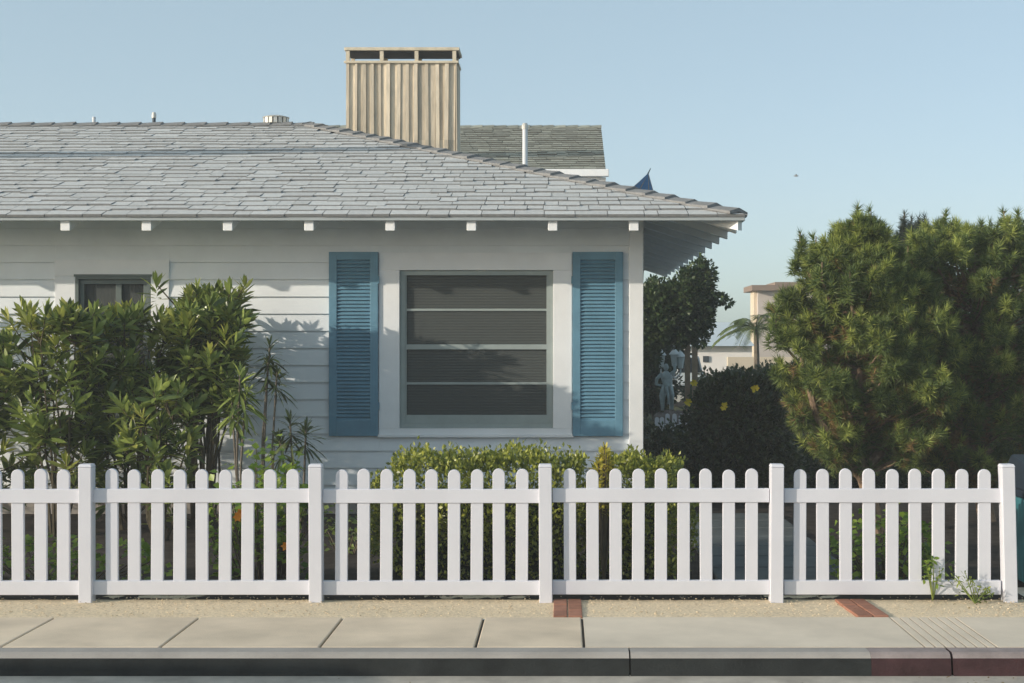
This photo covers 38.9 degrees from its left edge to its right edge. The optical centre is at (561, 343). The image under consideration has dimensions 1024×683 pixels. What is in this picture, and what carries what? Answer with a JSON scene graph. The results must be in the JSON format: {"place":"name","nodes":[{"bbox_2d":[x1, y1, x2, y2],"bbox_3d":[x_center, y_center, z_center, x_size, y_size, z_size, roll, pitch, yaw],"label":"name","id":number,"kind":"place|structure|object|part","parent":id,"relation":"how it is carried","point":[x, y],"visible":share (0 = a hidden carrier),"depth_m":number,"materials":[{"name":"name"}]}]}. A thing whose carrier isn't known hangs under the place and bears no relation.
{"place":"outdoors","nodes":[
{"label":"outdoors","id":0,"kind":"place"},
{"bbox_2d":[0,617,582,647],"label":"sidewalk","id":1,"kind":"structure","parent":0,"point":[278,632],"depth_m":8.09,"materials":[{"name":"concrete"}]},
{"bbox_2d":[320,125,608,180],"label":"house","id":2,"kind":"structure","parent":0,"point":[573,149],"depth_m":25.39,"materials":[{"name":"grey"}]},
{"bbox_2d":[321,620,629,674],"bbox_3d":[0.000,1.769,8.110,60.000,0.282,0.900,0,0,0],"label":"joint","id":3,"kind":"object","parent":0,"point":[583,637],"depth_m":8.07,"materials":[{"name":"grey concrete"}]},
{"bbox_2d":[0,648,628,675],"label":"kerb","id":4,"kind":"structure","parent":3,"relation":"on","point":[314,661],"depth_m":7.56,"materials":[{"name":"concrete"}]},
{"bbox_2d":[629,648,871,675],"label":"kerb","id":5,"kind":"structure","parent":3,"relation":"on","point":[750,661],"depth_m":7.56,"materials":[{"name":"concrete"}]},
{"bbox_2d":[866,648,951,675],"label":"kerb","id":6,"kind":"structure","parent":3,"relation":"on","point":[910,661],"depth_m":7.56,"materials":[{"name":"red paint"}]},
{"bbox_2d":[946,648,1023,675],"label":"kerb","id":7,"kind":"structure","parent":3,"relation":"on","point":[987,661],"depth_m":7.56,"materials":[{"name":"red paint"}]},
{"bbox_2d":[0,595,1023,618],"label":"gravel verge","id":8,"kind":"structure","parent":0,"point":[687,607],"depth_m":8.88,"materials":[{"name":"beige gravel"}]},
{"bbox_2d":[0,463,1017,602],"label":"picket fence","id":9,"kind":"object","parent":8,"relation":"on","point":[88,587],"visible":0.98,"depth_m":9.11,"materials":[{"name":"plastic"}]},
{"bbox_2d":[553,599,581,619],"bbox_3d":[0.035,1.636,8.840,0.172,0.068,0.552,0,0,0],"label":"brick band","id":10,"kind":"object","parent":8,"relation":"on","point":[574,607],"visible":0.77,"depth_m":8.80,"materials":[{"name":"red brick"}]},
{"bbox_2d":[835,599,888,616],"bbox_3d":[1.823,1.636,8.840,0.182,0.068,0.563,0,0,-3],"label":"brick band","id":11,"kind":"object","parent":8,"relation":"on","point":[864,608],"visible":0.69,"depth_m":8.80,"materials":[{"name":"red brick"}]},
{"bbox_2d":[921,556,948,600],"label":"weed","id":12,"kind":"object","parent":8,"relation":"on","point":[933,562],"visible":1,"depth_m":9.08,"materials":[{"name":"green plant"}]},
{"bbox_2d":[948,570,994,603],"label":"weed","id":13,"kind":"object","parent":8,"relation":"on","point":[976,599],"visible":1,"depth_m":9.02,"materials":[{"name":"green plant"}]},
{"bbox_2d":[0,467,1023,598],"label":"soil","id":14,"kind":"structure","parent":0,"point":[329,555],"depth_m":11.06,"materials":[{"name":"brown soil"}]},
{"bbox_2d":[0,324,44,511],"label":"shrub","id":15,"kind":"object","parent":14,"relation":"on","point":[5,414],"visible":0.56,"depth_m":12.35,"materials":[{"name":"green plant"}]},
{"bbox_2d":[0,295,127,536],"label":"shrub","id":16,"kind":"object","parent":14,"relation":"on","point":[62,322],"visible":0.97,"depth_m":12.07,"materials":[{"name":"green plant"}]},
{"bbox_2d":[2,533,172,579],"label":"flowering plant","id":17,"kind":"object","parent":14,"relation":"on","point":[145,546],"visible":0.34,"depth_m":9.58,"materials":[{"name":"green plant"}]},
{"bbox_2d":[70,295,182,529],"bbox_3d":[-3.771,0.586,12.559,1.013,2.052,0.970,0,0,32],"label":"shrub","id":18,"kind":"object","parent":14,"relation":"on","point":[132,371],"visible":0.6,"depth_m":12.47,"materials":[{"name":"green plant"}]},
{"bbox_2d":[99,372,209,539],"bbox_3d":[-3.310,0.914,11.875,0.841,1.401,0.788,0,0,-44],"label":"shrub","id":19,"kind":"object","parent":14,"relation":"on","point":[142,442],"visible":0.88,"depth_m":11.81,"materials":[{"name":"green plant"}]},
{"bbox_2d":[152,296,233,518],"bbox_3d":[-3.383,0.546,13.373,0.914,2.134,0.854,0,0,0],"label":"shrub","id":20,"kind":"object","parent":14,"relation":"on","point":[193,510],"visible":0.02,"depth_m":13.32,"materials":[{"name":"green plant"}]},
{"bbox_2d":[141,270,260,523],"bbox_3d":[-3.234,0.478,12.990,1.087,2.271,0.950,0,0,0],"label":"shrub","id":21,"kind":"object","parent":14,"relation":"on","point":[196,291],"visible":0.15,"depth_m":12.89,"materials":[{"name":"green plant"}]},
{"bbox_2d":[152,290,260,525],"bbox_3d":[-3.071,0.572,12.529,0.949,2.081,0.876,0,0,0],"label":"shrub","id":22,"kind":"object","parent":14,"relation":"on","point":[223,334],"visible":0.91,"depth_m":12.40,"materials":[{"name":"green plant"}]},
{"bbox_2d":[212,362,267,531],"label":"yucca","id":23,"kind":"object","parent":14,"relation":"on","point":[235,402],"visible":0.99,"depth_m":11.79,"materials":[{"name":"green plant"}]},
{"bbox_2d":[209,434,326,579],"bbox_3d":[-2.016,1.115,9.805,0.866,1.014,0.685,0,0,0],"label":"flowering plant","id":24,"kind":"object","parent":14,"relation":"on","point":[259,543],"visible":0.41,"depth_m":9.76,"materials":[{"name":"green plant"}]},
{"bbox_2d":[247,335,297,530],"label":"yucca","id":25,"kind":"object","parent":14,"relation":"on","point":[268,368],"visible":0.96,"depth_m":12.39,"materials":[{"name":"green plant"}]},
{"bbox_2d":[258,407,330,538],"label":"yucca","id":26,"kind":"object","parent":14,"relation":"on","point":[306,428],"visible":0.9,"depth_m":11.89,"materials":[{"name":"green plant"}]},
{"bbox_2d":[324,503,377,554],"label":"flowering plant","id":27,"kind":"object","parent":14,"relation":"on","point":[354,538],"visible":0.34,"depth_m":11.20,"materials":[{"name":"green plant"}]},
{"bbox_2d":[370,436,607,579],"bbox_3d":[-0.536,1.133,10.139,1.819,0.988,0.999,0,0,0],"label":"hedge","id":28,"kind":"object","parent":14,"relation":"on","point":[440,461],"visible":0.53,"depth_m":9.94,"materials":[{"name":"green plant"}]},
{"bbox_2d":[585,442,616,579],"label":"flowering plant","id":29,"kind":"object","parent":14,"relation":"on","point":[603,523],"visible":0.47,"depth_m":9.65,"materials":[{"name":"green plant"}]},
{"bbox_2d":[576,444,699,579],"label":"hedge","id":30,"kind":"object","parent":14,"relation":"on","point":[628,462],"visible":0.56,"depth_m":9.98,"materials":[{"name":"green plant"}]},
{"bbox_2d":[643,417,695,485],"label":"bush","id":31,"kind":"object","parent":14,"relation":"on","point":[664,439],"visible":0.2,"depth_m":16.40,"materials":[{"name":"green plant"}]},
{"bbox_2d":[663,366,815,503],"bbox_3d":[1.746,0.938,15.007,1.704,1.440,1.179,0,0,0],"label":"bush","id":32,"kind":"object","parent":14,"relation":"on","point":[731,416],"visible":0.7,"depth_m":14.81,"materials":[{"name":"green plant"}]},
{"bbox_2d":[760,199,971,533],"bbox_3d":[2.584,0.201,12.547,1.835,2.946,1.806,0,0,0],"label":"pine tree","id":33,"kind":"object","parent":14,"relation":"on","point":[870,318],"visible":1,"depth_m":12.17,"materials":[{"name":"green plant"}]},
{"bbox_2d":[829,503,954,579],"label":"flowering plant","id":34,"kind":"object","parent":14,"relation":"on","point":[904,571],"visible":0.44,"depth_m":9.75,"materials":[{"name":"green plant"}]},
{"bbox_2d":[767,428,1022,487],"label":"bush","id":35,"kind":"object","parent":14,"relation":"on","point":[926,481],"visible":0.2,"depth_m":16.25,"materials":[{"name":"green plant"}]},
{"bbox_2d":[893,208,959,445],"bbox_3d":[4.596,-0.062,18.950,1.787,3.447,1.685,0,0,0],"label":"conifer","id":36,"kind":"object","parent":14,"relation":"on","point":[903,226],"depth_m":18.96,"materials":[{"name":"green plant"}]},
{"bbox_2d":[895,205,1023,521],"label":"pine tree","id":37,"kind":"object","parent":14,"relation":"on","point":[986,426],"visible":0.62,"depth_m":12.86,"materials":[{"name":"green plant"}]},
{"bbox_2d":[1008,454,1023,581],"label":"wheeled bin","id":38,"kind":"object","parent":14,"relation":"on","point":[1017,460],"visible":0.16,"depth_m":9.58,"materials":[{"name":"teal plastic"}]},
{"bbox_2d":[672,355,705,406],"bbox_3d":[3.276,0.942,37.980,1.144,1.336,1.640,0,0,0],"label":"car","id":39,"kind":"object","parent":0,"point":[679,403],"visible":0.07,"depth_m":37.19,"materials":[{"name":"white metal"}]},
{"bbox_3d":[3.266,0.535,37.192,0.617,0.390,0.014,0,0,0],"label":"window","id":40,"kind":"part","parent":39,"relation":"part of","materials":[{"name":"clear glass"}]},
{"bbox_2d":[685,345,697,423],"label":"deck","id":41,"kind":"structure","parent":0,"point":[694,366],"depth_m":28.85,"materials":[{"name":"wood"}]},
{"bbox_2d":[634,168,652,279],"bbox_3d":[1.474,-2.028,28.100,0.936,2.758,0.937,0,0,0],"label":"parasol","id":42,"kind":"object","parent":41,"relation":"on","point":[644,183],"visible":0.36,"depth_m":28.00,"materials":[{"name":"blue fabric"}]},
{"bbox_2d":[662,322,753,374],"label":"building","id":43,"kind":"structure","parent":0,"point":[717,354],"depth_m":44.00,"materials":[{"name":"white paint"}]},
{"bbox_2d":[703,356,708,361],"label":"window","id":44,"kind":"structure","parent":43,"relation":"in","point":[705,358],"depth_m":43.95,"materials":[{"name":"grey glass"}]},
{"bbox_2d":[675,513,861,579],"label":"patio","id":45,"kind":"structure","parent":0,"point":[763,546],"depth_m":11.15,"materials":[{"name":"grey concrete"}]},
{"bbox_2d":[744,282,830,356],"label":"building","id":46,"kind":"structure","parent":0,"point":[760,295],"depth_m":52.00,"materials":[{"name":"beige paint"}]},
{"bbox_2d":[583,617,1023,649],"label":"sidewalk","id":47,"kind":"structure","parent":0,"point":[800,632],"depth_m":8.09,"materials":[{"name":"concrete"}]},
{"bbox_2d":[643,382,1023,466],"bbox_3d":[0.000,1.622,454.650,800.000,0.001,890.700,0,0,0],"label":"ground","id":48,"kind":"structure","parent":0,"point":[675,409],"depth_m":29.58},
{"bbox_2d":[0,47,747,513],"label":"house","id":49,"kind":"structure","parent":48,"relation":"on","point":[402,261],"depth_m":13.77,"materials":[{"name":"paint"}]},
{"bbox_2d":[55,260,169,443],"bbox_3d":[-4.268,0.075,13.816,1.085,1.750,0.156,0,0,0],"label":"window","id":50,"kind":"structure","parent":49,"relation":"in","point":[80,280],"depth_m":13.75,"materials":[{"name":"paint"}]},
{"bbox_2d":[377,253,573,436],"bbox_3d":[-0.820,0.010,13.802,1.860,1.750,0.156,0,0,0],"label":"window","id":51,"kind":"structure","parent":49,"relation":"in","point":[463,353],"depth_m":13.81,"materials":[{"name":"paint"}]},
{"bbox_2d":[643,345,691,419],"bbox_3d":[1.980,0.517,31.120,1.754,2.332,1.709,0,0,0],"label":"leafy tree","id":52,"kind":"object","parent":48,"relation":"on","point":[652,402],"visible":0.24,"depth_m":30.84,"materials":[{"name":"green plant"}]},
{"bbox_2d":[654,363,684,423],"bbox_3d":[2.174,1.030,28.990,0.678,1.305,0.576,0,0,0],"label":"statue","id":53,"kind":"object","parent":48,"relation":"on","point":[666,386],"visible":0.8,"depth_m":28.93,"materials":[{"name":"grey stone"}]},
{"bbox_2d":[659,346,684,409],"bbox_3d":[2.250,0.810,30.000,0.633,1.600,0.230,0,0,0],"label":"lamp post","id":54,"kind":"object","parent":48,"relation":"on","point":[677,357],"visible":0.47,"depth_m":29.95,"materials":[{"name":"white metal"}]},
{"bbox_2d":[655,413,688,430],"bbox_3d":[2.029,1.430,26.491,0.694,0.320,0.042,0,0,0],"label":"picket fence","id":55,"kind":"object","parent":48,"relation":"on","point":[667,415],"visible":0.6,"depth_m":26.49,"materials":[{"name":"wood"}]},
{"bbox_2d":[643,252,736,373],"bbox_3d":[2.002,-0.001,24.310,1.865,3.226,1.169,0,0,0],"label":"leafy tree","id":56,"kind":"object","parent":48,"relation":"on","point":[680,314],"visible":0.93,"depth_m":24.12,"materials":[{"name":"green plant"}]},
{"bbox_2d":[678,358,799,409],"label":"bush","id":57,"kind":"object","parent":48,"relation":"on","point":[757,369],"visible":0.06,"depth_m":29.86,"materials":[{"name":"green plant"}]},
{"bbox_2d":[711,313,771,368],"bbox_3d":[4.724,0.411,36.029,2.064,2.400,2.304,0,0,-42],"label":"palm tree","id":58,"kind":"object","parent":48,"relation":"on","point":[740,325],"visible":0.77,"depth_m":35.93,"materials":[{"name":"green plant"}]},
{"bbox_2d":[727,357,799,399],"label":"garden wall","id":59,"kind":"structure","parent":48,"relation":"on","point":[746,362],"depth_m":39.00,"materials":[{"name":"white paint"}]},
{"bbox_2d":[791,264,1023,434],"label":"leafy tree","id":60,"kind":"object","parent":48,"relation":"on","point":[961,311],"depth_m":25.67,"materials":[{"name":"green plant"}]},
{"bbox_2d":[1018,587,1023,595],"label":"driveway","id":61,"kind":"structure","parent":0,"point":[1020,590],"depth_m":9.48,"materials":[{"name":"concrete"}]},
{"label":"road","id":62,"kind":"structure","parent":0,"visible":0},
{"bbox_2d":[0,675,1023,682],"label":"gutter","id":63,"kind":"object","parent":62,"relation":"on","point":[501,679],"depth_m":7.47,"materials":[{"name":"concrete"}]}
]}

